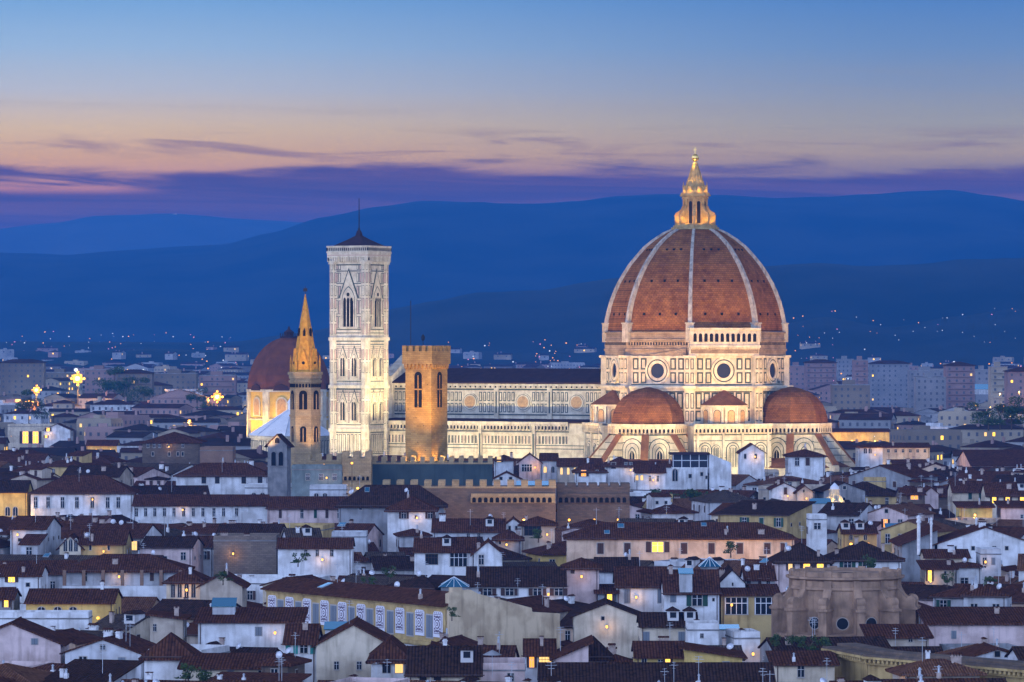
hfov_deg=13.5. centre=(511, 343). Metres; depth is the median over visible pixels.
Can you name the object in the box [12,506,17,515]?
window
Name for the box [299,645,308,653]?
window
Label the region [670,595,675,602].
window
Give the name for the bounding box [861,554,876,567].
shrub
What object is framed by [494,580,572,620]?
house
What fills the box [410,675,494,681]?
house
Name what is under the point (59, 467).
house
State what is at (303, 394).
belfry window
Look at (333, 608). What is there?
window
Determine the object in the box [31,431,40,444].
window
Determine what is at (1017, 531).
house
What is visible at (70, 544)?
window
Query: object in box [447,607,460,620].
shrub
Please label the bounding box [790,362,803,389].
apartment building
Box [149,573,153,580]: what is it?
window
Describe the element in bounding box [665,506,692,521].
house
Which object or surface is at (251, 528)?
house
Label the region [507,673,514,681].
window
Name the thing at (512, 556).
house
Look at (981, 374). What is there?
apartment building
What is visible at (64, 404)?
apartment building
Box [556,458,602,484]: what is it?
house
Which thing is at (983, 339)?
hill
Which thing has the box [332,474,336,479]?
window
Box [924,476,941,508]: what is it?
house
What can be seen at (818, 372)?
apartment building
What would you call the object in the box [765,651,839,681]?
house
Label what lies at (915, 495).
house
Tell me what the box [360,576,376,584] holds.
shrub
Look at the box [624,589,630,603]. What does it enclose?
window
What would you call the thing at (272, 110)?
sky
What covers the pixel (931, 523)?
chimney flue
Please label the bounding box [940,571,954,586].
shrub
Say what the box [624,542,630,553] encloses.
window
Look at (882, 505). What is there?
house
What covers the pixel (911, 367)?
apartment building
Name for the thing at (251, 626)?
house
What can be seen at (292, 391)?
belfry window
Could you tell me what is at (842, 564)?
window
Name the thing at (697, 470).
house
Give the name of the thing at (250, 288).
hill
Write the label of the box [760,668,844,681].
house
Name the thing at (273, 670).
window
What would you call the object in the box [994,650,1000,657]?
window
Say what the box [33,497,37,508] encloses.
window
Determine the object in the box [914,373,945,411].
apartment building
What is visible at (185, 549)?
house
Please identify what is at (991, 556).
house
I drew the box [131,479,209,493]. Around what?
house
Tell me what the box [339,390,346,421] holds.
window
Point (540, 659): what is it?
window
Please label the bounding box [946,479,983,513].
house
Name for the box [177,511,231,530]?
house
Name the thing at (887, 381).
apartment building
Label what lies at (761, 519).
window
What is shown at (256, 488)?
arcaded terrace
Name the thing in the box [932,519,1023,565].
house
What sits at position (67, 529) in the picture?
house
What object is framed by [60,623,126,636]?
house
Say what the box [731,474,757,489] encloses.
house
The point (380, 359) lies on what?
window
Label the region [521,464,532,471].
window
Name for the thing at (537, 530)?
shrub
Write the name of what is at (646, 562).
house
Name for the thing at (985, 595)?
house
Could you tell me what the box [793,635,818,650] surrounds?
shrub
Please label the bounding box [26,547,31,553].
window
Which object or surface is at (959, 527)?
house
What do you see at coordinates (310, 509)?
house
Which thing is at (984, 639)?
house
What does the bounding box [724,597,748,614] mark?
window
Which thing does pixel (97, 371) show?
apartment building
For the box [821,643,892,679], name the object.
palazzo
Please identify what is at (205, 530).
house
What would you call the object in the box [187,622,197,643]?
house
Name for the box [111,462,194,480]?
house
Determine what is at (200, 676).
shrub
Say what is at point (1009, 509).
house
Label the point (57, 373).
apartment building
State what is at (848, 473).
house
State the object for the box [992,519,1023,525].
house
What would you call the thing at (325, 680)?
house
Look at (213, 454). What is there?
house
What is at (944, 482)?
house
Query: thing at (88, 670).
house
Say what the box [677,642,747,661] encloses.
house
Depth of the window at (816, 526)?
838.12 m
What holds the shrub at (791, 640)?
on the house at (784, 645)
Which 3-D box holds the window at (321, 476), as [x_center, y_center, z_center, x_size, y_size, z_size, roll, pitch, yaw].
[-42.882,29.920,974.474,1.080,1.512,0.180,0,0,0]
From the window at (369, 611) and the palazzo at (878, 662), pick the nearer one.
the palazzo at (878, 662)
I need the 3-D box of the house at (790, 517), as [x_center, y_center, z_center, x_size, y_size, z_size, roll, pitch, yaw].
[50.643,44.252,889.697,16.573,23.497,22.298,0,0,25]
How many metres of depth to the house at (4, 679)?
507.50 m
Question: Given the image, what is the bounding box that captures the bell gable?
[264,433,293,495]
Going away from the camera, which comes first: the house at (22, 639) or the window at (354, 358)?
the house at (22, 639)
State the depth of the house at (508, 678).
523.15 m
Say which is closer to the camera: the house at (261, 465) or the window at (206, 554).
the window at (206, 554)
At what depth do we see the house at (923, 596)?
709.28 m
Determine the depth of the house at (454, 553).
797.29 m
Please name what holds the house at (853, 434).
on the ground
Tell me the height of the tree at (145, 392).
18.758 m
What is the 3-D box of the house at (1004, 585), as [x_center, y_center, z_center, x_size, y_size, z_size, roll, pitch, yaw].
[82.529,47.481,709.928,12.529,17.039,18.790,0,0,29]
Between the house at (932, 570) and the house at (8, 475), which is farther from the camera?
the house at (8, 475)
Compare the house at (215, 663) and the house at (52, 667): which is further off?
the house at (215, 663)
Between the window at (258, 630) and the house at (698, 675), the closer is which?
the house at (698, 675)
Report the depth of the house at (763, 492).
1055.37 m
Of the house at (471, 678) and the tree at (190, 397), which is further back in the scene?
the tree at (190, 397)
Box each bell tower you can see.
[288,286,322,464]
[326,210,391,456]
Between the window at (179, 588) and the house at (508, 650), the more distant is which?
the window at (179, 588)
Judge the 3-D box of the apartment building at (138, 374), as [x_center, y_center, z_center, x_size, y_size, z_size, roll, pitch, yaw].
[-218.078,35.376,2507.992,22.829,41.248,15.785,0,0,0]
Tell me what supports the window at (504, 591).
in the house at (502, 582)
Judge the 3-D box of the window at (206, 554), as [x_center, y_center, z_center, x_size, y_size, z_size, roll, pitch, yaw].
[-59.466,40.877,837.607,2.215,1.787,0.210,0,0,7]
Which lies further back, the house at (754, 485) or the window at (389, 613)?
the house at (754, 485)
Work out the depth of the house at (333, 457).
1227.02 m
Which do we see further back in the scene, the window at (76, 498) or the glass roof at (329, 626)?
the window at (76, 498)
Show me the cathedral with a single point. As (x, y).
(695, 358)
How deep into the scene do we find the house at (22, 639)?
601.95 m
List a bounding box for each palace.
[140,432,206,463]
[305,454,341,463]
[341,451,372,495]
[372,456,492,484]
[383,479,555,527]
[556,482,629,527]
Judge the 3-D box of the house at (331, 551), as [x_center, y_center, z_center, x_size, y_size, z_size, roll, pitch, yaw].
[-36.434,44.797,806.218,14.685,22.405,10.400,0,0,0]
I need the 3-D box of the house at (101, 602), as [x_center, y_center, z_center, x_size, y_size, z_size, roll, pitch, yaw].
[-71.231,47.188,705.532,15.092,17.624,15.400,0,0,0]
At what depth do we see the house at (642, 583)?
718.88 m
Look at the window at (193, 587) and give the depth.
715.13 m
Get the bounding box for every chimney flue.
[916,515,920,554]
[930,517,932,548]
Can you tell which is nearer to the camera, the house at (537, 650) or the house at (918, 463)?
the house at (537, 650)
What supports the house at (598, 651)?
on the ground
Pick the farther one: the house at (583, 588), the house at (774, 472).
the house at (774, 472)
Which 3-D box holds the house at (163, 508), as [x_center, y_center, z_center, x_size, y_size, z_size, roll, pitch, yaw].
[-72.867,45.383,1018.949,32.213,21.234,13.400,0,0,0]
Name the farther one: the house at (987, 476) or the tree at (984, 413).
the tree at (984, 413)
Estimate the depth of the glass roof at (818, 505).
960.00 m
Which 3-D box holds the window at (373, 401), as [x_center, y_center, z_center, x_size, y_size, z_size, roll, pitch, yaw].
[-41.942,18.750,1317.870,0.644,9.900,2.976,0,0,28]
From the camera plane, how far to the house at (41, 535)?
820.95 m
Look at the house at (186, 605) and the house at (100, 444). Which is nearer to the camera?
the house at (186, 605)
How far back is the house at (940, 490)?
1062.58 m
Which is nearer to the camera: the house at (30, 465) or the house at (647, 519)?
the house at (647, 519)
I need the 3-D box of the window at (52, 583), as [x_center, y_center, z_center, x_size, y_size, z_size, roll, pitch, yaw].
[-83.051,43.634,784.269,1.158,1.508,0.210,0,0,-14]
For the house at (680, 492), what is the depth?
1040.37 m
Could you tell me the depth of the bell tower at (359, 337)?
1317.78 m
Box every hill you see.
[0,190,1023,341]
[0,214,302,254]
[0,258,1023,352]
[0,309,1023,368]
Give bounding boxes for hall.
[955,450,1023,466]
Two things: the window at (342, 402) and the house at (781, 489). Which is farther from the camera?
the window at (342, 402)
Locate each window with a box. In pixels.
[2,600,9,607]
[5,506,10,515]
[5,577,17,582]
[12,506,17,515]
[20,431,30,444]
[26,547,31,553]
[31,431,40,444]
[31,638,37,644]
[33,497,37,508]
[46,497,49,508]
[50,581,54,587]
[60,497,64,508]
[63,538,67,551]
[68,538,72,551]
[74,538,77,551]
[75,497,78,508]
[90,497,94,508]
[99,644,105,650]
[105,497,109,508]
[116,497,120,508]
[132,541,139,550]
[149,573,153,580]
[152,624,156,631]
[171,584,174,597]
[172,508,175,516]
[177,584,181,597]
[180,552,186,560]
[184,584,188,596]
[191,584,195,597]
[201,477,205,483]
[201,508,204,516]
[203,551,209,559]
[212,508,215,516]
[215,477,219,483]
[241,477,245,483]
[247,590,254,600]
[255,627,261,635]
[270,668,277,672]
[277,599,283,606]
[291,389,294,408]
[291,425,293,441]
[293,645,297,653]
[295,601,301,606]
[298,390,307,409]
[299,425,306,441]
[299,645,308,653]
[300,510,303,518]
[305,474,309,479]
[312,602,318,622]
[313,390,318,409]
[313,425,318,441]
[319,474,323,479]
[325,510,328,517]
[330,604,336,620]
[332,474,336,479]
[334,661,338,669]
[338,268,358,327]
[339,346,346,377]
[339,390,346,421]
[348,606,354,620]
[350,345,358,377]
[350,390,357,421]
[356,661,361,669]
[366,608,373,624]
[371,269,382,327]
[371,345,376,377]
[371,389,376,421]
[378,346,382,377]
[378,390,382,421]
[382,664,390,673]
[386,610,393,634]
[395,664,402,673]
[399,512,408,518]
[406,612,413,636]
[425,512,434,518]
[425,553,437,564]
[426,614,433,638]
[449,553,467,566]
[462,393,477,410]
[478,554,484,565]
[479,588,495,595]
[501,588,517,595]
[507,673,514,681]
[515,393,530,410]
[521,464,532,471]
[524,526,541,535]
[527,657,536,668]
[529,588,545,595]
[538,657,551,661]
[550,588,566,595]
[565,630,570,640]
[568,394,584,411]
[579,470,588,476]
[597,542,603,553]
[605,594,614,600]
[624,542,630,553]
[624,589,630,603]
[643,631,649,640]
[646,541,668,552]
[657,589,660,603]
[663,659,672,661]
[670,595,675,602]
[672,468,677,480]
[678,631,684,640]
[680,542,687,553]
[686,595,707,606]
[708,542,714,553]
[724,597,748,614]
[736,542,743,553]
[740,517,748,521]
[754,597,771,614]
[759,517,763,523]
[763,542,770,553]
[774,518,782,527]
[780,542,786,550]
[786,564,794,570]
[795,457,799,465]
[797,666,804,677]
[800,564,812,567]
[805,457,809,465]
[808,615,817,630]
[813,523,821,529]
[813,564,826,567]
[835,616,850,631]
[840,562,855,566]
[858,562,873,567]
[866,615,877,623]
[881,519,889,527]
[885,534,889,543]
[907,496,921,499]
[926,570,933,581]
[936,600,950,606]
[951,630,956,638]
[960,578,968,583]
[970,603,977,606]
[982,557,986,564]
[990,497,997,503]
[991,557,994,564]
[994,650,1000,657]
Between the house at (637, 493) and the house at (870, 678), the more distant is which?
the house at (637, 493)
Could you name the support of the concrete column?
on the ground
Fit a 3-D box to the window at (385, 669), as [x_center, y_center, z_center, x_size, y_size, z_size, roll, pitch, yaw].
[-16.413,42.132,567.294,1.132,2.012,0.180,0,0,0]
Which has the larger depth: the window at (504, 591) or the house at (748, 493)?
the house at (748, 493)
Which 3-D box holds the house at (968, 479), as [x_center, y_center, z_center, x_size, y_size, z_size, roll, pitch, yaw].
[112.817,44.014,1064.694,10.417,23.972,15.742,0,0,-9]
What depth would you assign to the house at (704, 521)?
917.27 m
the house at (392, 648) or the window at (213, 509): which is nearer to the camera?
the house at (392, 648)
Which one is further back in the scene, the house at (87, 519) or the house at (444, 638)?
the house at (87, 519)
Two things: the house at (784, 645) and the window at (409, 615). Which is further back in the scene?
the window at (409, 615)
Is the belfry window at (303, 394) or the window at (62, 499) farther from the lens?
the belfry window at (303, 394)
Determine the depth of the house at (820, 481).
1100.19 m
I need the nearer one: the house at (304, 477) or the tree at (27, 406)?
the house at (304, 477)
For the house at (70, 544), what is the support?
on the ground
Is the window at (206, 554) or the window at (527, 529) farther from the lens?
the window at (527, 529)
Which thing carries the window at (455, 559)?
in the house at (454, 553)
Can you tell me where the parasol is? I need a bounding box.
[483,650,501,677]
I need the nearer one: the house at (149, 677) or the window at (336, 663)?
the house at (149, 677)
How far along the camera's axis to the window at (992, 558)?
792.93 m
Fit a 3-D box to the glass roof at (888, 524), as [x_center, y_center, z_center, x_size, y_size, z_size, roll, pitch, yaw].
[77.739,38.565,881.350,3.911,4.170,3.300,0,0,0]
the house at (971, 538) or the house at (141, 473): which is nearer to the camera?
the house at (971, 538)
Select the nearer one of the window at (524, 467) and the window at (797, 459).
the window at (524, 467)
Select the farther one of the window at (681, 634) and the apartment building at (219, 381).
the apartment building at (219, 381)
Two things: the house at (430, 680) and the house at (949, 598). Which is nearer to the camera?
the house at (430, 680)
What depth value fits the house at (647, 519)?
895.20 m
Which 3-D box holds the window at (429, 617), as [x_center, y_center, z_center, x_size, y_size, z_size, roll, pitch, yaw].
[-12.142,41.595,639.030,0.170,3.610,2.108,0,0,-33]
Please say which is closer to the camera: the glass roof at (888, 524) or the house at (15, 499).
the glass roof at (888, 524)
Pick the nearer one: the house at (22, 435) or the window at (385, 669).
the window at (385, 669)
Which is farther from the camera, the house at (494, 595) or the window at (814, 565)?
the window at (814, 565)
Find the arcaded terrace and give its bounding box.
[245,483,267,493]
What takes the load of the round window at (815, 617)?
in the church apse
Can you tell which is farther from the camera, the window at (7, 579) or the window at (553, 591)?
the window at (7, 579)
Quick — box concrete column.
[194,389,203,394]
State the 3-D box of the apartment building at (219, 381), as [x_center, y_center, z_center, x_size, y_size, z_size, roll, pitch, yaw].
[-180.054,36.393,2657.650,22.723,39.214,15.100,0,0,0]
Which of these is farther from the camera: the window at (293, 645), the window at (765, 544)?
the window at (765, 544)
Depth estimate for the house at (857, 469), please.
1228.51 m
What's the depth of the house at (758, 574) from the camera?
723.38 m
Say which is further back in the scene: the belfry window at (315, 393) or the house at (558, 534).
the belfry window at (315, 393)
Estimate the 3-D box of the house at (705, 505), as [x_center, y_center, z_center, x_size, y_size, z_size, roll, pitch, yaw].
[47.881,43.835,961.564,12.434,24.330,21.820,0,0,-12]
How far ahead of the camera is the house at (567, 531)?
874.01 m
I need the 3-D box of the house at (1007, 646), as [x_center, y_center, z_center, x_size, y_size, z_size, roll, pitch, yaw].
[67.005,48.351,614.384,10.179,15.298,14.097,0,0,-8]
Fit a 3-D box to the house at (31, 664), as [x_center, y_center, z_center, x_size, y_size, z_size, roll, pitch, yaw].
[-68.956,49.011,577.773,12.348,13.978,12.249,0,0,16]
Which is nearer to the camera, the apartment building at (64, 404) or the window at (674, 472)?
the window at (674, 472)
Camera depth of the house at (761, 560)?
793.23 m
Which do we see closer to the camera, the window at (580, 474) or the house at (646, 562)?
the house at (646, 562)
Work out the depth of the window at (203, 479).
1094.45 m
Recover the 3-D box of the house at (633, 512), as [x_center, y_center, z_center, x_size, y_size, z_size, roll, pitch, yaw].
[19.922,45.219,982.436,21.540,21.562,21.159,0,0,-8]
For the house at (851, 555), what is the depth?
767.78 m
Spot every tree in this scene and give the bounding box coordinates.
[14,389,50,423]
[92,368,115,392]
[100,365,138,400]
[126,377,154,401]
[185,387,214,408]
[966,401,1005,430]
[970,395,1023,429]
[1002,402,1023,429]
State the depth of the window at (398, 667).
567.24 m
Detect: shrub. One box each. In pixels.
[174,662,195,679]
[192,667,212,680]
[214,570,232,584]
[290,552,310,566]
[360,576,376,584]
[381,565,396,581]
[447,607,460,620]
[529,528,541,542]
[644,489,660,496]
[681,488,700,498]
[723,541,738,557]
[769,633,780,649]
[785,635,800,645]
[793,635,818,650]
[815,636,831,645]
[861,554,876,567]
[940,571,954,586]
[984,576,1001,586]
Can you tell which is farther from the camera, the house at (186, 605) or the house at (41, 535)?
the house at (41, 535)
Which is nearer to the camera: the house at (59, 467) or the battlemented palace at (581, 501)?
the battlemented palace at (581, 501)
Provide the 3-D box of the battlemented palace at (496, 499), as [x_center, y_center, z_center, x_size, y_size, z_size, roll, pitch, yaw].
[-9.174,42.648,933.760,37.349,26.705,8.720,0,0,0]
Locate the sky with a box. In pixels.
[0,0,1023,228]
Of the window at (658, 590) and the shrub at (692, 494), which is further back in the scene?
the shrub at (692, 494)
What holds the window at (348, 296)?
in the bell tower at (359, 337)
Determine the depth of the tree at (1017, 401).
1496.77 m
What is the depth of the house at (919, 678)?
480.49 m
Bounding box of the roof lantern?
[827,483,843,501]
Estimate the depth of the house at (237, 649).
614.72 m
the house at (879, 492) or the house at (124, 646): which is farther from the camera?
the house at (879, 492)
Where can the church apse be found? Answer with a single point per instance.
(832, 601)
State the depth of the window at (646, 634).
625.58 m
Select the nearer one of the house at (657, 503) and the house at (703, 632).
the house at (703, 632)
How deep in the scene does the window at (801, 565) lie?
761.81 m
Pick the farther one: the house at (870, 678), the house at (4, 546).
the house at (4, 546)
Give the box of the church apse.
[769,566,920,636]
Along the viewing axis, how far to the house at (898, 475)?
1098.11 m
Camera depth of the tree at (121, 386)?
2497.50 m
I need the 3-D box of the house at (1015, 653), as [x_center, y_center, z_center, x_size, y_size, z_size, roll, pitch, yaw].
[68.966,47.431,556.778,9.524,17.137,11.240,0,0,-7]
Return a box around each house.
[0,447,41,453]
[0,453,53,466]
[0,461,19,467]
[0,465,17,471]
[0,468,59,479]
[0,480,33,516]
[0,519,11,530]
[0,529,9,540]
[0,539,9,553]
[0,550,49,609]
[0,552,97,561]
[0,560,77,587]
[0,588,21,609]
[0,610,92,629]
[0,616,74,662]
[0,660,53,667]
[0,663,52,681]
[0,676,15,681]
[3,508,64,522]
[7,424,54,449]
[7,505,62,554]
[9,466,58,489]
[20,459,44,467]
[22,580,122,622]
[27,475,140,519]
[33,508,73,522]
[33,663,65,671]
[36,451,110,476]
[42,423,74,446]
[43,642,143,681]
[50,626,101,649]
[51,456,65,460]
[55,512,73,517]
[56,533,84,554]
[56,554,194,600]
[59,618,155,678]
[60,515,126,543]
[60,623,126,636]
[61,461,134,485]
[73,510,117,522]
[78,525,132,554]
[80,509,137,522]
[85,440,119,451]
[85,610,149,640]
[92,452,127,463]
[103,516,163,553]
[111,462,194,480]
[120,672,223,681]
[121,596,159,613]
[126,520,187,528]
[129,466,170,483]
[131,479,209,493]
[131,491,269,523]
[133,476,175,485]
[137,531,204,572]
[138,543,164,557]
[138,632,201,679]
[145,606,191,642]
[148,644,229,652]
[150,597,241,622]
[159,523,186,535]
[161,565,211,599]
[173,458,267,493]
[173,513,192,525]
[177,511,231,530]
[177,532,214,576]
[177,653,293,680]
[181,514,235,535]
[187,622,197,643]
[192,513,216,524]
[193,607,308,652]
[196,563,250,606]
[200,446,235,462]
[207,637,282,652]
[207,671,311,681]
[213,531,279,576]
[213,657,303,681]
[215,510,286,536]
[235,459,267,470]
[235,574,330,603]
[247,601,264,606]
[254,632,311,672]
[259,574,324,606]
[265,487,350,523]
[269,522,334,536]
[275,524,354,578]
[281,514,321,536]
[281,621,322,681]
[291,464,342,495]
[309,484,347,495]
[311,600,397,681]
[317,680,334,681]
[321,453,336,459]
[331,530,367,555]
[331,677,409,681]
[334,519,383,551]
[335,475,448,551]
[338,568,393,578]
[341,570,413,584]
[342,561,426,578]
[354,553,371,573]
[364,552,405,558]
[365,634,407,677]
[368,539,380,551]
[370,555,413,574]
[373,659,435,681]
[378,452,404,460]
[384,490,438,551]
[385,561,444,590]
[393,525,432,555]
[404,645,484,680]
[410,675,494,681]
[412,531,476,576]
[429,560,465,582]
[429,628,485,644]
[430,636,487,656]
[431,509,505,542]
[454,458,477,460]
[466,552,567,599]
[466,662,554,681]
[470,537,505,565]
[475,582,507,600]
[477,537,483,543]
[477,632,519,656]
[481,657,525,681]
[483,458,520,466]
[491,528,524,553]
[493,452,515,476]
[493,467,518,476]
[493,470,522,484]
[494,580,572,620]
[500,547,532,561]
[503,561,556,565]
[506,516,524,532]
[517,452,542,480]
[518,515,557,555]
[521,636,556,681]
[522,529,565,565]
[537,662,775,681]
[538,453,558,481]
[538,675,561,681]
[549,627,593,661]
[553,594,587,611]
[555,523,581,542]
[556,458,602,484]
[560,519,602,527]
[560,557,603,603]
[560,610,572,646]
[561,529,578,540]
[568,597,640,658]
[571,457,608,484]
[585,558,653,565]
[588,636,613,661]
[594,549,638,583]
[594,584,619,600]
[602,457,634,489]
[608,643,632,661]
[613,551,667,611]
[618,517,676,521]
[628,459,670,467]
[630,491,650,495]
[630,496,645,504]
[630,504,643,517]
[631,625,684,661]
[633,464,666,490]
[634,495,680,506]
[636,492,698,520]
[636,606,697,640]
[641,494,691,509]
[654,550,740,568]
[657,656,703,681]
[660,564,722,621]
[661,487,739,501]
[665,452,730,489]
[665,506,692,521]
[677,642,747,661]
[681,556,760,577]
[685,619,719,644]
[689,486,754,520]
[689,520,716,521]
[696,479,757,498]
[708,497,782,521]
[709,637,745,660]
[713,500,815,538]
[719,564,749,587]
[719,584,780,643]
[725,628,760,661]
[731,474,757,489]
[735,443,766,478]
[739,547,777,583]
[743,473,827,491]
[745,556,771,564]
[758,477,824,499]
[758,617,892,661]
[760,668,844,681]
[764,469,778,478]
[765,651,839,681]
[766,479,796,500]
[768,542,833,592]
[782,443,827,480]
[784,472,854,475]
[793,483,814,500]
[794,538,837,553]
[800,479,822,483]
[806,513,826,554]
[812,472,868,502]
[818,502,874,542]
[820,471,852,483]
[824,536,905,568]
[829,674,898,681]
[831,428,890,442]
[836,511,878,548]
[840,470,856,474]
[842,476,895,503]
[846,459,939,489]
[848,467,864,471]
[853,444,884,467]
[859,624,933,645]
[862,494,916,507]
[866,503,935,547]
[877,501,946,518]
[878,513,958,552]
[880,441,931,463]
[881,666,1006,681]
[885,637,986,678]
[886,457,926,467]
[888,515,941,581]
[891,628,942,652]
[895,487,925,503]
[898,493,933,508]
[901,581,925,584]
[901,584,949,593]
[902,665,986,681]
[903,476,947,508]
[907,584,954,606]
[916,559,958,585]
[916,606,1023,645]
[918,545,970,562]
[918,602,931,623]
[920,459,954,471]
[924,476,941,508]
[927,504,954,518]
[929,576,993,606]
[930,462,959,481]
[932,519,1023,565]
[933,509,965,527]
[935,626,998,653]
[939,477,949,485]
[939,632,1015,650]
[943,474,981,485]
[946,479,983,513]
[947,466,1012,482]
[947,516,1000,524]
[947,642,1008,659]
[952,498,995,517]
[953,576,1012,586]
[954,466,974,470]
[955,557,985,583]
[956,516,1023,529]
[959,565,1015,606]
[975,547,1001,583]
[980,464,1023,470]
[980,481,1023,517]
[986,466,1012,470]
[986,523,1023,538]
[986,570,1017,583]
[990,472,1023,481]
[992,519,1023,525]
[993,499,1023,519]
[993,583,1022,586]
[998,570,1023,606]
[1001,560,1018,576]
[1004,646,1023,660]
[1014,469,1023,474]
[1016,553,1023,581]
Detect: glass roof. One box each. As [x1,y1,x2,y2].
[211,597,236,614]
[323,621,347,633]
[439,577,469,590]
[516,481,548,484]
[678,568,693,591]
[698,556,720,568]
[719,624,739,644]
[809,498,830,512]
[884,523,897,527]
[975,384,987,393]
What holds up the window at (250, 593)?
in the house at (254, 593)
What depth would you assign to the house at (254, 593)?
750.74 m
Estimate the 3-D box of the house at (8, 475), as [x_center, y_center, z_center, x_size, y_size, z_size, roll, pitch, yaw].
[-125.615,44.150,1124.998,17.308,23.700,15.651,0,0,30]
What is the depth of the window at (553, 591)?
712.69 m
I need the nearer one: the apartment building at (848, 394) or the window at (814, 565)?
the window at (814, 565)
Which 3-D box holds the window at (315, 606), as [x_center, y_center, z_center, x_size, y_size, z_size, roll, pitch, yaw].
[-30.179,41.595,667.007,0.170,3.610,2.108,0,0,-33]
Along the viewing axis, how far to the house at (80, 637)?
631.36 m
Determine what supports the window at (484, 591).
in the house at (502, 582)
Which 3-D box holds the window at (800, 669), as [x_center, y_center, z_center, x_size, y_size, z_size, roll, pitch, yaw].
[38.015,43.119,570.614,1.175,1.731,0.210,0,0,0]
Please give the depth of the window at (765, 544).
807.78 m
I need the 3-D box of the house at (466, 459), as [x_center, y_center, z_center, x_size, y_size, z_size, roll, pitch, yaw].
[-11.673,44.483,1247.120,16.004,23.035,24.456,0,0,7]
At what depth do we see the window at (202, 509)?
1012.94 m
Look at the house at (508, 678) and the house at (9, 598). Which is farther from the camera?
the house at (9, 598)
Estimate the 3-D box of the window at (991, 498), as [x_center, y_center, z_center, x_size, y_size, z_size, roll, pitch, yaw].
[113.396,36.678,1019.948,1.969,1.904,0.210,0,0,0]
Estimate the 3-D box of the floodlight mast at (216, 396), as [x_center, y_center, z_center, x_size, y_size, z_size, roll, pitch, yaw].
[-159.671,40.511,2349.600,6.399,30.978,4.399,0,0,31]
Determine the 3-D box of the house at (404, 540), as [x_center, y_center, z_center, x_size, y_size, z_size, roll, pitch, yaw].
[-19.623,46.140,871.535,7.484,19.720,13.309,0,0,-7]
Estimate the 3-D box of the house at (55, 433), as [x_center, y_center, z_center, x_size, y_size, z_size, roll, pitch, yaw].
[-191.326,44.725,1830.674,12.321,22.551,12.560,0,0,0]
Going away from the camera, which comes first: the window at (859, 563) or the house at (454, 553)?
the window at (859, 563)
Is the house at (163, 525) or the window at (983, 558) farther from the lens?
the house at (163, 525)
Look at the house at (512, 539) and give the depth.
848.60 m
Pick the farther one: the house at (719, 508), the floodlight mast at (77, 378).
the floodlight mast at (77, 378)
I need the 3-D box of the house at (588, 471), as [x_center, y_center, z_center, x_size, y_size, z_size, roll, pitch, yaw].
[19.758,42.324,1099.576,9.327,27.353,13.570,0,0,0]
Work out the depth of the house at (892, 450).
1391.24 m
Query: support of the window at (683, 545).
in the palazzo at (655, 541)
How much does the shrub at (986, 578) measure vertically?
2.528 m
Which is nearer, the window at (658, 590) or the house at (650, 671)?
the house at (650, 671)
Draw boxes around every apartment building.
[0,359,46,395]
[46,369,76,378]
[52,400,76,407]
[84,365,115,392]
[93,396,101,402]
[116,369,154,401]
[154,369,197,392]
[199,371,236,394]
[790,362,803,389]
[803,359,837,390]
[830,380,869,409]
[836,356,853,380]
[852,356,867,383]
[868,360,910,406]
[907,366,942,407]
[909,363,917,369]
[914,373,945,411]
[942,362,975,408]
[975,365,987,403]
[988,362,1007,408]
[1004,367,1023,406]
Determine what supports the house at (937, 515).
on the ground
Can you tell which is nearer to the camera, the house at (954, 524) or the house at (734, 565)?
the house at (734, 565)
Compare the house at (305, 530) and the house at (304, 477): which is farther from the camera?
the house at (304, 477)
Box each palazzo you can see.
[260,562,559,656]
[562,507,798,561]
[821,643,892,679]
[861,650,1023,681]
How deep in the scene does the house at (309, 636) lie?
588.45 m
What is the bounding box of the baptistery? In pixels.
[248,399,329,453]
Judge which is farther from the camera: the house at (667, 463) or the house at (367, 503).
the house at (667, 463)
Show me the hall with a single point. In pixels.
(988, 458)
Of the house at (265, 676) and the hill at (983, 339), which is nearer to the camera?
the house at (265, 676)
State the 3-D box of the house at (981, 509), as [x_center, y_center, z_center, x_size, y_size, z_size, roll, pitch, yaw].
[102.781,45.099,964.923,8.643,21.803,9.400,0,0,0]
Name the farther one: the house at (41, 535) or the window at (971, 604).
the house at (41, 535)
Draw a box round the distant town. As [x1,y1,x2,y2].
[0,340,1023,466]
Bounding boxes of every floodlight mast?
[31,385,41,399]
[70,371,85,404]
[211,390,223,405]
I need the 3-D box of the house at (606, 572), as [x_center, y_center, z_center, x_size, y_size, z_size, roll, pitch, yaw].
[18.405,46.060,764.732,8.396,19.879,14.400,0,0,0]
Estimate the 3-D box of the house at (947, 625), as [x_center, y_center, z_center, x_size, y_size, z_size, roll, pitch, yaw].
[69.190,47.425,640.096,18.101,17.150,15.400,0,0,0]
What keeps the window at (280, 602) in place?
in the palazzo at (406, 616)
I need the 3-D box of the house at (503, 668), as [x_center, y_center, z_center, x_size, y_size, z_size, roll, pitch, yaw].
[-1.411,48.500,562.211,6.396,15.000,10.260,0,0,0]
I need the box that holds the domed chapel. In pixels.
[247,326,329,437]
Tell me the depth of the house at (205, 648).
605.32 m
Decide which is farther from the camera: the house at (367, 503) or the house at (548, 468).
the house at (548, 468)
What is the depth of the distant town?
1989.51 m
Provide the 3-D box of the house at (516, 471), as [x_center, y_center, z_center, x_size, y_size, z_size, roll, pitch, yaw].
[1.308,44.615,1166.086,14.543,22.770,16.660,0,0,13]
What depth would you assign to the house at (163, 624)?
633.12 m
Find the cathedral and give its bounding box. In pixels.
[389,147,854,475]
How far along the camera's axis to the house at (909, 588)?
723.54 m
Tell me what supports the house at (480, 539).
on the ground

